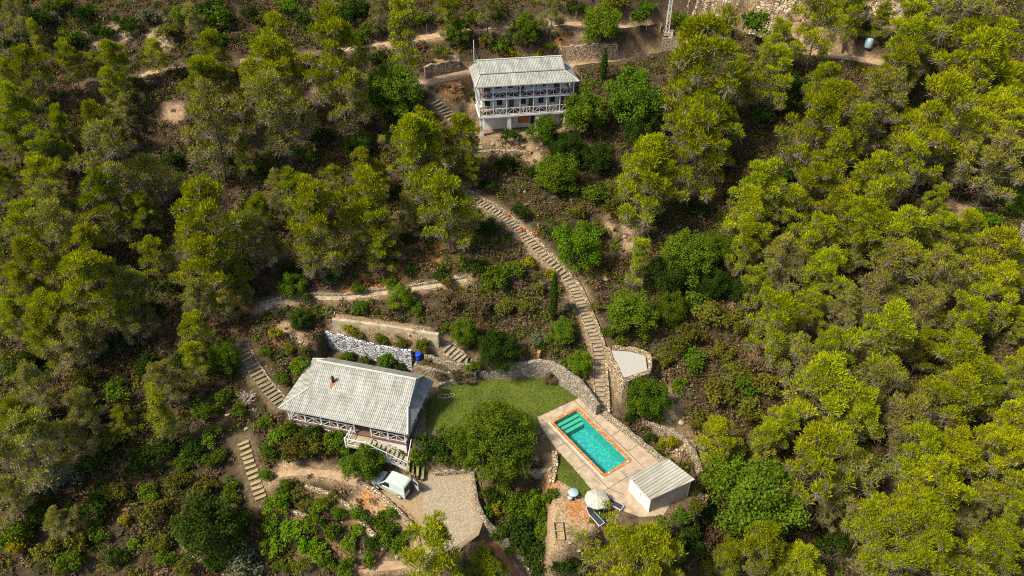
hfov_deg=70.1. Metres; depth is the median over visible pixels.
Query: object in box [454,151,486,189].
pine tree
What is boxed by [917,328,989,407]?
pine tree
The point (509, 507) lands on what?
bush
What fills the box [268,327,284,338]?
bush
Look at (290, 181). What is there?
pine tree
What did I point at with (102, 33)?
bush
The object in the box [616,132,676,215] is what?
pine tree
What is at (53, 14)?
bush
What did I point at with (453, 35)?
broadleaf tree
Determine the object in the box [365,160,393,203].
pine tree
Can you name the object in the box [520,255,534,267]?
bush
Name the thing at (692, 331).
bush
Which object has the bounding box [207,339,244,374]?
broadleaf tree
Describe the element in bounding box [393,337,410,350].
bush
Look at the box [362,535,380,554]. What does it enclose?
bush
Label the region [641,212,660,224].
bush
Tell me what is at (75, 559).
bush
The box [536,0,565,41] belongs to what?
pine tree
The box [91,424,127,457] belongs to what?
bush
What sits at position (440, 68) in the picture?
stone wall
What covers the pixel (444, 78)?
dirt track
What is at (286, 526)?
bush
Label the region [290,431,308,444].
bush
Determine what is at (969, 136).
pine tree
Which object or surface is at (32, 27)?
pine tree
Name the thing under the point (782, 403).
bush
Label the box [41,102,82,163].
pine tree
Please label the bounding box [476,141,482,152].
stairway
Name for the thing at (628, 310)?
broadleaf tree
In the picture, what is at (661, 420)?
bush
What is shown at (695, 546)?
bush
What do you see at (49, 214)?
pine tree
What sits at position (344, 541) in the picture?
bush
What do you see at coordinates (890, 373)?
pine tree
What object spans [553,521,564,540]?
wooden frame
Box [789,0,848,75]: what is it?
pine tree
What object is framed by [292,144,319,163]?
bush
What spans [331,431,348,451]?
bush
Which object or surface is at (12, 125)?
pine tree
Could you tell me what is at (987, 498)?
pine tree
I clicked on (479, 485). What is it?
bed edge
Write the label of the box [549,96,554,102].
window
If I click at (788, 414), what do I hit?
pine tree
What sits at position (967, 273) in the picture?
bush
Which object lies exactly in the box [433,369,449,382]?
bush
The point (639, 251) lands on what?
pine tree
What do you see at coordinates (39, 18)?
bush
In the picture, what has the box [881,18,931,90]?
pine tree
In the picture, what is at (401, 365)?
bush
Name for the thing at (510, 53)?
bush
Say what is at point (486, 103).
window
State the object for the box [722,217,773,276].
pine tree
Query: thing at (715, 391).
bush
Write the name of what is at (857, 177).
pine tree
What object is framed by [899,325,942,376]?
pine tree
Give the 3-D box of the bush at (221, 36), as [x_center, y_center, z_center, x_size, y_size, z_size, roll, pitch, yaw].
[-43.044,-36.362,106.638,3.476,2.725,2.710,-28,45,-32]
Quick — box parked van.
[371,470,418,498]
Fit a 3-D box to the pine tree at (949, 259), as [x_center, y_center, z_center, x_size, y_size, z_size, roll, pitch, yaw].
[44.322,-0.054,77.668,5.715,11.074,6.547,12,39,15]
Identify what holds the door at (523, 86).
in the house at (515, 92)
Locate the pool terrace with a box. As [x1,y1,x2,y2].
[538,398,669,516]
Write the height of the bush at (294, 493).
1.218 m
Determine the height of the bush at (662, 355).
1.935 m
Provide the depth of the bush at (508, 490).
71.67 m
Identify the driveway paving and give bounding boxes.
[423,476,480,562]
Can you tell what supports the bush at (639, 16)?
on the hillside
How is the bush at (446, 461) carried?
on the hillside
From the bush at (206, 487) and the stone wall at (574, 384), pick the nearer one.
the bush at (206, 487)
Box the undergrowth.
[0,0,1023,575]
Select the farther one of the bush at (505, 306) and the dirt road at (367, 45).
the dirt road at (367, 45)
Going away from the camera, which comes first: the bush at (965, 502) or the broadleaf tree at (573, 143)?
the bush at (965, 502)
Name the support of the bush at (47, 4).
on the hillside
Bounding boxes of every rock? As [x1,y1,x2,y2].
[264,304,273,309]
[677,419,683,424]
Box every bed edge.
[332,545,383,569]
[477,481,490,509]
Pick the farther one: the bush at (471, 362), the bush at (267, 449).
the bush at (471, 362)
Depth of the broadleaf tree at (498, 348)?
79.19 m
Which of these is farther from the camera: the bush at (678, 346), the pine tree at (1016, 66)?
the pine tree at (1016, 66)
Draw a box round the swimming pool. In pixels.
[548,408,630,478]
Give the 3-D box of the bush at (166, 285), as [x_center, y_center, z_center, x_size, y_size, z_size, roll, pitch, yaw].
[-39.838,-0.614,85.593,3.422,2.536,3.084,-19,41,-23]
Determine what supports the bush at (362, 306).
on the hillside
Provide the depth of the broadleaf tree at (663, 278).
83.79 m
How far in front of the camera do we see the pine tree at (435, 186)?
84.02 m
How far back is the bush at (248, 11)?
108.79 m
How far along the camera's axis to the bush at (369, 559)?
68.20 m
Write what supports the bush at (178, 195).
on the hillside
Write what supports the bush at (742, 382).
on the hillside
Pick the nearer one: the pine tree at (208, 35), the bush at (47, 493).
the bush at (47, 493)
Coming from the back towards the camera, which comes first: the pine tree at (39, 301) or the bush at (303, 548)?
the pine tree at (39, 301)
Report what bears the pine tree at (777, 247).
on the hillside
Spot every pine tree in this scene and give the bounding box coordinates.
[0,0,39,47]
[0,55,35,109]
[0,80,42,155]
[0,121,32,164]
[0,164,26,205]
[0,195,62,266]
[0,259,40,312]
[0,298,36,342]
[0,394,47,449]
[0,404,74,496]
[0,475,33,529]
[5,42,57,114]
[7,359,61,420]
[10,234,68,296]
[15,286,86,351]
[18,154,64,201]
[20,312,79,368]
[23,130,73,181]
[25,17,52,66]
[26,197,93,258]
[31,178,83,235]
[40,504,87,541]
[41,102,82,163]
[43,312,108,377]
[48,248,140,335]
[48,417,103,471]
[52,36,88,91]
[59,221,111,289]
[61,385,108,435]
[64,116,145,223]
[75,165,133,246]
[80,98,127,161]
[83,50,106,85]
[88,39,139,92]
[96,65,133,116]
[107,96,138,132]
[108,404,136,436]
[109,264,155,326]
[112,302,158,346]
[118,189,162,233]
[129,153,184,211]
[129,234,180,281]
[140,37,171,76]
[141,358,188,407]
[144,382,186,447]
[165,227,244,316]
[168,175,253,278]
[174,230,204,275]
[175,54,244,127]
[176,308,215,355]
[177,75,267,182]
[177,276,219,325]
[177,341,216,384]
[180,2,206,40]
[184,27,232,87]
[207,287,240,324]
[227,125,256,183]
[227,262,254,308]
[237,56,261,98]
[238,27,309,121]
[239,191,275,235]
[240,68,316,169]
[240,215,284,276]
[260,10,300,61]
[262,167,296,214]
[274,165,321,224]
[279,173,357,283]
[298,0,372,132]
[300,225,346,285]
[318,163,346,191]
[326,66,378,135]
[334,163,398,260]
[345,189,394,267]
[348,146,386,186]
[361,234,401,278]
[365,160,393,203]
[367,0,393,39]
[378,110,456,206]
[382,0,422,90]
[389,104,445,177]
[394,190,428,241]
[397,509,465,575]
[409,167,479,254]
[432,0,463,46]
[441,112,483,182]
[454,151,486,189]
[464,539,511,575]
[474,0,504,33]
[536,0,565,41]
[564,499,687,575]
[613,141,689,239]
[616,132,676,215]
[623,236,650,292]
[657,63,696,130]
[659,86,742,158]
[660,1,743,148]
[661,100,729,211]
[691,414,743,471]
[702,102,745,171]
[702,534,742,575]
[718,53,760,110]
[719,182,774,260]
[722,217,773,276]
[726,155,786,222]
[730,519,787,575]
[738,420,790,469]
[739,262,774,311]
[744,286,798,368]
[748,41,794,116]
[753,193,781,234]
[757,16,804,67]
[760,404,799,452]
[762,232,807,293]
[771,182,814,239]
[772,330,821,394]
[774,77,845,183]
[775,538,826,575]
[776,420,858,509]
[778,349,876,437]
[786,160,838,232]
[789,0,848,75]
[792,210,848,280]
[792,287,827,334]
[796,247,853,308]
[798,61,841,122]
[799,126,859,199]
[803,486,853,532]
[807,444,885,514]
[808,325,855,365]
[811,183,858,245]
[820,283,865,331]
[821,193,898,274]
[821,385,884,461]
[822,0,872,53]
[832,79,861,132]
[837,168,876,222]
[840,65,914,157]
[840,491,905,557]
[841,298,919,388]
[842,149,908,228]
[843,101,879,176]
[845,236,933,317]
[846,356,911,433]
[848,488,995,575]
[854,279,904,333]
[861,40,919,115]
[864,203,934,279]
[865,0,897,47]
[876,391,942,463]
[877,420,951,499]
[878,106,923,160]
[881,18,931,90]
[884,280,949,348]
[885,0,949,64]
[887,126,950,205]
[888,450,982,510]
[890,67,979,199]
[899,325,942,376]
[906,243,966,321]
[910,363,983,434]
[914,209,965,266]
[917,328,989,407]
[921,181,952,215]
[923,0,1002,69]
[926,12,995,95]
[926,425,988,504]
[931,23,1011,140]
[932,127,985,182]
[936,288,990,361]
[936,355,1008,422]
[937,125,1023,207]
[941,206,988,268]
[947,222,1023,301]
[951,480,1000,534]
[957,84,1023,176]
[958,517,1023,575]
[960,259,1021,337]
[961,423,1023,507]
[963,15,1023,88]
[972,55,1023,121]
[979,397,1023,461]
[988,480,1023,528]
[992,347,1023,402]
[993,304,1023,344]
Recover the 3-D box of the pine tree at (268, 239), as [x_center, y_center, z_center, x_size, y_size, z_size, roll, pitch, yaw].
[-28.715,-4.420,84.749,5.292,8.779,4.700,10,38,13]
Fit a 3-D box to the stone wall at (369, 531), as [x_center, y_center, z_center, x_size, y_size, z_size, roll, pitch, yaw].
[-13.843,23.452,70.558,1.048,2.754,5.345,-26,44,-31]
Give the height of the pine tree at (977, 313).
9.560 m
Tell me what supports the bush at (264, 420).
on the hillside
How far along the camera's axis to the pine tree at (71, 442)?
70.97 m
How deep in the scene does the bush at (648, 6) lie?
111.06 m
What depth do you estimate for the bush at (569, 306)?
83.73 m
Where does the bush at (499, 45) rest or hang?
on the hillside
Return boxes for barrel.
[415,352,420,360]
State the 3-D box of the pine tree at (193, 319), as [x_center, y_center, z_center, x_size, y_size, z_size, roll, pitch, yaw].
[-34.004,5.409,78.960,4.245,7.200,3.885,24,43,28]
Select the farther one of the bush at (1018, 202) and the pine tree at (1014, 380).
the bush at (1018, 202)
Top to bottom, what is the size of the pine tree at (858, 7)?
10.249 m
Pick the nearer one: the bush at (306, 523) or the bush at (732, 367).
the bush at (306, 523)
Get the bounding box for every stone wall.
[259,275,465,304]
[272,506,325,527]
[305,484,351,510]
[324,330,412,370]
[332,318,439,348]
[353,503,387,552]
[357,479,421,549]
[414,363,475,381]
[424,59,460,77]
[424,353,475,373]
[435,467,552,478]
[437,379,463,388]
[470,471,532,575]
[479,359,600,414]
[481,149,530,154]
[549,451,557,486]
[558,42,617,60]
[602,411,666,461]
[605,347,648,401]
[612,345,651,378]
[642,419,703,475]
[661,36,724,51]
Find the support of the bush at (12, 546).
on the hillside
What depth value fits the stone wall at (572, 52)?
109.03 m
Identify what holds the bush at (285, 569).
on the hillside
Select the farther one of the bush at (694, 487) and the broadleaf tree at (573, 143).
the broadleaf tree at (573, 143)
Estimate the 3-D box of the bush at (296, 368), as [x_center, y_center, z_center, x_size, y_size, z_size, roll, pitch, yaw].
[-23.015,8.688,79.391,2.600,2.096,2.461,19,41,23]
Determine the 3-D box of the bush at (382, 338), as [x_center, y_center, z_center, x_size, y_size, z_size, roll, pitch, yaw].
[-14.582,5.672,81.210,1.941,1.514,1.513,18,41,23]
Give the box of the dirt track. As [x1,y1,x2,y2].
[418,57,634,85]
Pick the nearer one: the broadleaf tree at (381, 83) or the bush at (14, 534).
the bush at (14, 534)
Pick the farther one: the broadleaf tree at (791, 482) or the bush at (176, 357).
the bush at (176, 357)
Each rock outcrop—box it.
[664,437,697,455]
[687,0,747,26]
[745,0,803,38]
[868,0,902,19]
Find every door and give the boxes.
[484,87,490,93]
[508,99,513,109]
[518,85,524,91]
[528,98,532,107]
[553,83,559,89]
[558,96,564,105]
[634,485,640,499]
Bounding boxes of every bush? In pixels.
[0,0,29,16]
[0,28,28,50]
[0,518,35,550]
[1,437,29,464]
[2,350,46,376]
[3,534,33,555]
[21,475,55,500]
[21,496,57,530]
[23,9,53,32]
[28,534,64,565]
[38,404,53,422]
[40,0,72,14]
[43,10,63,26]
[45,461,83,489]
[50,549,89,575]
[57,28,85,46]
[63,367,100,388]
[63,391,100,422]
[63,524,93,551]
[68,5,95,23]
[75,450,107,473]
[75,488,113,522]
[85,517,111,542]
[86,23,116,40]
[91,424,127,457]
[96,335,129,358]
[100,480,127,505]
[100,546,131,567]
[101,376,132,402]
[113,15,145,37]
[117,513,130,524]
[121,265,147,281]
[122,445,160,478]
[126,537,141,549]
[131,412,157,430]
[132,349,162,377]
[134,8,158,25]
[136,498,169,526]
[137,480,160,502]
[139,299,163,318]
[145,530,175,552]
[150,435,179,460]
[153,22,178,41]
[154,547,180,566]
[155,385,181,399]
[158,272,186,293]
[160,151,184,168]
[163,467,194,493]
[165,183,184,198]
[166,350,185,368]
[169,6,201,21]
[172,450,198,468]
[172,557,197,575]
[180,437,203,459]
[190,401,218,420]
[190,474,221,497]
[195,0,226,14]
[199,446,227,468]
[201,425,224,448]
[201,553,221,570]
[202,3,233,30]
[207,30,229,47]
[214,388,232,406]
[220,227,241,246]
[220,481,242,503]
[224,154,236,166]
[226,548,264,575]
[231,401,247,416]
[240,4,260,22]
[246,158,269,175]
[247,30,261,43]
[255,10,279,26]
[255,415,273,428]
[257,468,273,480]
[258,345,272,356]
[259,445,274,459]
[259,533,287,558]
[261,495,289,519]
[261,516,283,534]
[267,426,288,445]
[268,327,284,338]
[270,372,290,386]
[270,559,290,575]
[271,491,294,508]
[277,0,303,15]
[277,477,293,494]
[279,437,308,462]
[279,515,304,542]
[280,262,305,277]
[281,343,297,354]
[281,418,297,436]
[288,356,309,376]
[288,556,311,574]
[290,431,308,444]
[290,484,305,501]
[291,11,310,28]
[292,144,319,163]
[294,535,318,556]
[296,499,311,512]
[297,344,309,356]
[297,423,323,439]
[300,292,313,303]
[301,509,326,534]
[303,430,335,456]
[304,126,335,147]
[306,541,332,564]
[311,495,328,512]
[317,552,337,570]
[322,270,344,284]
[322,430,344,451]
[323,523,341,543]
[327,489,339,504]
[330,506,347,519]
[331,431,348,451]
[334,2,361,23]
[334,555,360,575]
[337,350,354,360]
[338,535,355,554]
[341,324,355,332]
[346,0,370,17]
[347,29,368,48]
[349,282,367,293]
[349,327,364,340]
[349,504,367,520]
[350,301,367,315]
[351,523,364,535]
[358,355,371,364]
[360,21,386,38]
[361,551,375,569]
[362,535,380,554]
[366,516,383,527]
[367,49,388,65]
[373,509,400,533]
[374,332,387,343]
[375,531,393,548]
[377,352,395,368]
[382,124,394,138]
[383,274,397,287]
[384,505,398,518]
[388,533,407,555]
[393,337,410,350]
[394,361,407,370]
[400,232,418,244]
[401,529,417,539]
[402,263,416,276]
[408,301,422,314]
[408,448,429,466]
[410,12,429,31]
[412,432,448,457]
[413,339,429,352]
[415,338,427,349]
[428,425,463,459]
[430,43,451,58]
[431,268,447,280]
[432,452,456,466]
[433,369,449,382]
[434,14,448,26]
[437,289,460,310]
[438,275,454,288]
[440,321,454,332]
[451,169,466,179]
[451,369,464,382]
[460,372,472,382]
[464,11,484,27]
[464,296,493,319]
[464,360,483,373]
[465,258,489,274]
[468,91,477,101]
[474,218,498,236]
[478,486,506,506]
[479,32,494,47]
[479,262,508,288]
[480,179,496,190]
[482,5,507,24]
[482,505,494,517]
[488,499,501,515]
[489,523,509,542]
[491,36,509,54]
[493,297,518,317]
[494,153,517,172]
[496,259,525,283]
[498,483,512,496]
[500,127,523,143]
[502,46,521,57]
[502,491,523,520]
[503,544,526,560]
[505,513,536,550]
[510,202,532,220]
[513,502,532,518]
[515,299,534,315]
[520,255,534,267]
[521,538,546,575]
[522,487,545,514]
[524,166,538,179]
[528,502,547,523]
[529,49,544,56]
[529,282,544,295]
[530,329,550,346]
[533,521,546,540]
[540,41,558,52]
[541,487,559,504]
[543,269,556,281]
[543,372,558,385]
[545,221,567,238]
[547,556,579,575]
[563,0,586,18]
[563,302,576,312]
[565,203,585,219]
[581,184,608,202]
[585,223,607,237]
[589,300,602,312]
[600,0,629,17]
[600,196,627,220]
[600,327,615,337]
[604,177,621,193]
[623,411,636,421]
[629,8,649,28]
[638,0,658,11]
[638,326,651,339]
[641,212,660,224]
[643,432,657,442]
[649,410,663,422]
[653,514,673,536]
[655,351,676,365]
[658,436,676,448]
[666,333,687,357]
[667,10,687,25]
[668,435,681,447]
[669,377,688,396]
[670,506,694,524]
[670,529,687,550]
[677,320,708,344]
[679,344,707,372]
[680,536,709,556]
[682,519,700,537]
[684,203,709,218]
[684,289,711,309]
[686,497,707,515]
[687,407,717,437]
[689,483,699,496]
[690,299,724,327]
[696,516,736,555]
[700,375,739,406]
[700,483,713,497]
[700,501,714,523]
[707,339,736,363]
[709,150,739,171]
[721,190,741,202]
[721,306,747,332]
[721,360,750,381]
[733,370,758,397]
[735,395,765,422]
[741,9,770,40]
[742,342,779,376]
[744,324,766,340]
[747,103,774,128]
[748,372,788,399]
[764,347,789,368]
[771,89,806,115]
[772,141,798,155]
[777,395,809,422]
[781,70,806,93]
[781,162,802,183]
[794,498,830,533]
[810,529,852,556]
[827,264,861,286]
[835,111,853,128]
[853,352,870,377]
[856,468,878,494]
[875,117,894,134]
[879,390,907,417]
[899,271,937,291]
[931,417,957,436]
[934,160,967,183]
[941,482,980,517]
[948,182,973,202]
[962,263,980,283]
[974,207,1004,225]
[976,474,1001,494]
[999,193,1023,214]
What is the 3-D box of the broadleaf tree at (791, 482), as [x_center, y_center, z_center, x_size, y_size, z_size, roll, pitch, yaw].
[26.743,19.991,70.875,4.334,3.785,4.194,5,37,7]
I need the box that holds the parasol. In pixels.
[584,489,608,509]
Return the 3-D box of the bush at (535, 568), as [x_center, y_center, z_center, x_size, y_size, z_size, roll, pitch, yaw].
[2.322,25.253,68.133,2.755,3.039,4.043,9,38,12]
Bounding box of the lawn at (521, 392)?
[425,378,576,446]
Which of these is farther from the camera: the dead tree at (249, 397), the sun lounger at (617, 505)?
the dead tree at (249, 397)
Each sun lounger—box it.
[586,506,604,527]
[605,492,623,511]
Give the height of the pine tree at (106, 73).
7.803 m
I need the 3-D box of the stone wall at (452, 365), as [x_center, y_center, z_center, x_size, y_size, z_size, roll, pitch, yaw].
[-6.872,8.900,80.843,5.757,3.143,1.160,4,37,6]
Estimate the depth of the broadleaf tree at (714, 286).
83.81 m
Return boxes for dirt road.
[139,66,185,76]
[340,43,383,50]
[383,22,906,65]
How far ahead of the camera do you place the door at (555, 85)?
100.61 m
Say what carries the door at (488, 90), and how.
in the house at (515, 92)
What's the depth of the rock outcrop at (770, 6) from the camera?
108.63 m
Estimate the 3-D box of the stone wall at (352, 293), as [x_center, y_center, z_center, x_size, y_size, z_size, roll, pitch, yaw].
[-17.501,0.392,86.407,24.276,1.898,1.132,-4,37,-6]
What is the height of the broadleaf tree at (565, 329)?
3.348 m
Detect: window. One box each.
[484,101,490,106]
[496,100,502,105]
[520,98,525,104]
[538,97,543,103]
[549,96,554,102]
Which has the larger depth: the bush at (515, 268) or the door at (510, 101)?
the door at (510, 101)
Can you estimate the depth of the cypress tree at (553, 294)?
81.42 m
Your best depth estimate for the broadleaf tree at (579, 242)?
85.56 m
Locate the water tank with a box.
[864,37,873,48]
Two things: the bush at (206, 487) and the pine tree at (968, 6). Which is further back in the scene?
the pine tree at (968, 6)
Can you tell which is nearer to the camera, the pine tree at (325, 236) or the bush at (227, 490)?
the bush at (227, 490)
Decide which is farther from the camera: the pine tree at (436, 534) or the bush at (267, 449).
the bush at (267, 449)
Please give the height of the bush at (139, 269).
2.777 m
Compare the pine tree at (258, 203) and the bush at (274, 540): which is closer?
the bush at (274, 540)
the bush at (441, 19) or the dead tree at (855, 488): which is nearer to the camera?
the dead tree at (855, 488)
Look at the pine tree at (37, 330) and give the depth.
75.82 m
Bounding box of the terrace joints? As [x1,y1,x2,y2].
[543,400,637,494]
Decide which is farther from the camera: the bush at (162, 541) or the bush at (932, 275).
the bush at (932, 275)
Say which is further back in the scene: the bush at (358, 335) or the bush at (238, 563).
the bush at (358, 335)
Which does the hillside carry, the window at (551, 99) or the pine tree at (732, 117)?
the pine tree at (732, 117)
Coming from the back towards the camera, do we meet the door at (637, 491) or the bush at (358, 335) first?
the bush at (358, 335)
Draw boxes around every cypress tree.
[549,273,558,319]
[600,48,607,80]
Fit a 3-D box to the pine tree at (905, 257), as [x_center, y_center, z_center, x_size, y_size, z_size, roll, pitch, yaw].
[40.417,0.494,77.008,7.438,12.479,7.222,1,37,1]
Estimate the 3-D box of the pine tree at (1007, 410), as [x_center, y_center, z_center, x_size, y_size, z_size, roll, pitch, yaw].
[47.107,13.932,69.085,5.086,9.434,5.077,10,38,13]
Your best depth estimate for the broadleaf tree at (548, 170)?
92.00 m
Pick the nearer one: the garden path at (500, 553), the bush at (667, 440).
the garden path at (500, 553)
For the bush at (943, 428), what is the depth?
72.95 m
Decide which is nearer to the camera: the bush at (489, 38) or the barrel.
the barrel
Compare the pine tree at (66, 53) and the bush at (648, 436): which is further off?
the pine tree at (66, 53)
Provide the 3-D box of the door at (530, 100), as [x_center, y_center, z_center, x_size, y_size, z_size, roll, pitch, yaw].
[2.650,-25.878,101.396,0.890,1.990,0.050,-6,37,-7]
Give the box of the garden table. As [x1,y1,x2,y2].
[568,488,578,499]
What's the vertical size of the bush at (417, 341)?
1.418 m
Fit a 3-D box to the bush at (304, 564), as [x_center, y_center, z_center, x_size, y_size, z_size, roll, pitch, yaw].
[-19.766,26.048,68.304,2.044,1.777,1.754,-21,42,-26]
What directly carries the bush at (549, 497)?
on the hillside
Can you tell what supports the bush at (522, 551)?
on the hillside
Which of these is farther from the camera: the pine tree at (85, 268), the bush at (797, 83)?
the bush at (797, 83)
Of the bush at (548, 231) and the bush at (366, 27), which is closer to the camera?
the bush at (548, 231)
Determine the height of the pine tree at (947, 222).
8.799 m
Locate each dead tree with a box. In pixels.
[225,390,254,415]
[846,471,869,502]
[916,410,939,424]
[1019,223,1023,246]
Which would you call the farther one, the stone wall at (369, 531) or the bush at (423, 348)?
the bush at (423, 348)
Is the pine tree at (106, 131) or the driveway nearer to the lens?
the driveway
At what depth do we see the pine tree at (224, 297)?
80.66 m
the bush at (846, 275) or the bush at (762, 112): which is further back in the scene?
the bush at (762, 112)
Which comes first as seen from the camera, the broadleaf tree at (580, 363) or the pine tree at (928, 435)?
the pine tree at (928, 435)
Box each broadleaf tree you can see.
[167,490,258,568]
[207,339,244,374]
[275,272,307,299]
[289,307,313,330]
[337,442,386,482]
[342,128,373,160]
[360,59,425,117]
[385,281,416,308]
[443,18,475,44]
[443,398,537,487]
[449,318,476,348]
[475,325,526,374]
[505,11,544,44]
[524,113,558,145]
[533,151,580,193]
[545,315,575,345]
[546,129,587,163]
[551,220,602,276]
[560,78,610,133]
[565,349,593,373]
[577,139,613,174]
[581,0,622,44]
[601,65,664,128]
[606,285,659,340]
[619,108,659,146]
[623,375,674,419]
[642,253,689,295]
[653,290,687,326]
[659,227,721,288]
[694,266,730,298]
[699,229,739,268]
[700,445,748,495]
[706,455,812,556]
[728,277,761,308]
[774,474,807,509]
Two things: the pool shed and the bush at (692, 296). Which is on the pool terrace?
the pool shed
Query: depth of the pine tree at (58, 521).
68.17 m
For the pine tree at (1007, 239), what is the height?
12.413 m
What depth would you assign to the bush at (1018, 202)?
87.77 m
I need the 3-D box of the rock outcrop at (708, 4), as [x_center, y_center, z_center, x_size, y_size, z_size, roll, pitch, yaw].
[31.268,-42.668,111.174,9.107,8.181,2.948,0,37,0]
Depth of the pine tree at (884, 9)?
102.14 m
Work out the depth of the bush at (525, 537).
68.80 m
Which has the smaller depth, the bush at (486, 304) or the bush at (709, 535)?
the bush at (709, 535)
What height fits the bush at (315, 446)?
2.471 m
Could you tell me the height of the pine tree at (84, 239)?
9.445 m
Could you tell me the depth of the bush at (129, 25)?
106.22 m
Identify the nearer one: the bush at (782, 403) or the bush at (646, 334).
the bush at (782, 403)
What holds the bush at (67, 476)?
on the hillside
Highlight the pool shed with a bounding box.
[627,459,694,512]
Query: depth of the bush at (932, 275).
82.58 m
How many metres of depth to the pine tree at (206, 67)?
93.00 m
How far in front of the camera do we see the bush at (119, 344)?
79.72 m
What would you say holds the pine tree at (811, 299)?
on the hillside
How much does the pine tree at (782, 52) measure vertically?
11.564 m
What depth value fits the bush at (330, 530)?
69.51 m
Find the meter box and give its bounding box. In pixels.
[668,30,673,37]
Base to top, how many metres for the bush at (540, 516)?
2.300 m
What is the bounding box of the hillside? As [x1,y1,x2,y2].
[0,0,1023,575]
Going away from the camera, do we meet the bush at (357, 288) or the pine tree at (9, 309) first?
the pine tree at (9, 309)
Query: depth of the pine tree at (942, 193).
85.78 m
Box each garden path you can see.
[259,278,467,307]
[267,469,419,546]
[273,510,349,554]
[301,490,366,535]
[358,560,412,573]
[471,536,519,575]
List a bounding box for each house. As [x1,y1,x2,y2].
[278,357,433,470]
[468,50,579,135]
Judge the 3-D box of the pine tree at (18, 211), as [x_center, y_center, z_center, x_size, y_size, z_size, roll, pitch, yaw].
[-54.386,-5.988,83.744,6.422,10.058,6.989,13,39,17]
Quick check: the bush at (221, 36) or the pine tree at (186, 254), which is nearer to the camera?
the pine tree at (186, 254)
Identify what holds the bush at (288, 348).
on the hillside
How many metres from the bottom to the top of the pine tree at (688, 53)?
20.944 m
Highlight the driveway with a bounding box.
[385,474,482,569]
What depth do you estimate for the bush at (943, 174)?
89.90 m
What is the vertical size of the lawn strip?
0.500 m
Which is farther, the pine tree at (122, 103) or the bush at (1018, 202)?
the pine tree at (122, 103)
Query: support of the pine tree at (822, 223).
on the hillside
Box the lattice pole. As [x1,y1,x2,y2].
[664,0,672,35]
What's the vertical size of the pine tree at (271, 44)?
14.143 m
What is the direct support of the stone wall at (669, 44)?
on the hillside
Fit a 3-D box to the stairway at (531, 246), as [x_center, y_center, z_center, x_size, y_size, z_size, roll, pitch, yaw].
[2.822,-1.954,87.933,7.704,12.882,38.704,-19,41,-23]
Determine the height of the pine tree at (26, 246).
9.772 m
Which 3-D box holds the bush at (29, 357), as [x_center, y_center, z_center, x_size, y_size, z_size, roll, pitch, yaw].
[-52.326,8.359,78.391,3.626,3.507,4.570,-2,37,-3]
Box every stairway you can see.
[237,343,285,404]
[237,440,265,500]
[406,460,424,481]
[431,99,454,121]
[439,164,609,412]
[442,338,471,370]
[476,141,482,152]
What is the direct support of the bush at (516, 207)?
on the hillside
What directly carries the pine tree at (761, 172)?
on the hillside
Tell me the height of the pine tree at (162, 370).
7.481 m
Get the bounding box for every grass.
[557,456,608,517]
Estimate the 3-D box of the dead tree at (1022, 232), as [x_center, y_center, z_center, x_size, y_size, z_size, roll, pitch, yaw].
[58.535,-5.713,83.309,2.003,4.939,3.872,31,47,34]
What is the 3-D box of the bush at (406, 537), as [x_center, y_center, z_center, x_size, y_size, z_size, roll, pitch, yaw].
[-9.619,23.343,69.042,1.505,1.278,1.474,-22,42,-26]
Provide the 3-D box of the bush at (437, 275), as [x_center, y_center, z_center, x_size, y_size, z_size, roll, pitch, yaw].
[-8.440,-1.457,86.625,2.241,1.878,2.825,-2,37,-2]
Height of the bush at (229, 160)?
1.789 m
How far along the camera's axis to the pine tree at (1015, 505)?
65.72 m
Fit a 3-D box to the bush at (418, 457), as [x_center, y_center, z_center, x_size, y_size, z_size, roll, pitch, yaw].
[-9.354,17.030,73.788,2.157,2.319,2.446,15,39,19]
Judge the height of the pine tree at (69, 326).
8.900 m
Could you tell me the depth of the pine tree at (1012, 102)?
85.63 m
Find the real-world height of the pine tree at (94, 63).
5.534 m
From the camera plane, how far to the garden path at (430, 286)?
85.70 m
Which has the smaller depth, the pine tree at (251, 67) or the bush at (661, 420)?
the bush at (661, 420)
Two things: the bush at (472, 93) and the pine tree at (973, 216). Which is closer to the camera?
the pine tree at (973, 216)
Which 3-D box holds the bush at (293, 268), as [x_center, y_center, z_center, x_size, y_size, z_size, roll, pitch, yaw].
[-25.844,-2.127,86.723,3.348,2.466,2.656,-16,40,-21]
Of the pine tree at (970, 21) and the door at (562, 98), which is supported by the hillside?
the pine tree at (970, 21)
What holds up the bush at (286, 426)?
on the hillside
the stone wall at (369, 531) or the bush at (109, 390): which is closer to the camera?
the stone wall at (369, 531)
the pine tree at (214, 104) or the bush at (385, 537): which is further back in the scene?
the pine tree at (214, 104)
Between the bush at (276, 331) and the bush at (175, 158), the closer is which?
the bush at (276, 331)
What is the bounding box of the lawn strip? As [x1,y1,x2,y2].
[557,456,609,523]
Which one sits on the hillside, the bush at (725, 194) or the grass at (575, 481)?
the bush at (725, 194)
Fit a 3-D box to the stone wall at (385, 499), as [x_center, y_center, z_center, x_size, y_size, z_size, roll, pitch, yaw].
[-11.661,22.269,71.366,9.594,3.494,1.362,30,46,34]
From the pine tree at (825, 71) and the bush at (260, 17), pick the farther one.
the bush at (260, 17)
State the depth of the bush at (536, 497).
71.07 m
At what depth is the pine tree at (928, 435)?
66.04 m
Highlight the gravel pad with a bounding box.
[612,351,646,377]
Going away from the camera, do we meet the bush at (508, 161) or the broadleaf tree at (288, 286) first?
the broadleaf tree at (288, 286)
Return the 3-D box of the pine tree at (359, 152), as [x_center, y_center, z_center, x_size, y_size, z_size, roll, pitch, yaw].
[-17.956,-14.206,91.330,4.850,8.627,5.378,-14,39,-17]

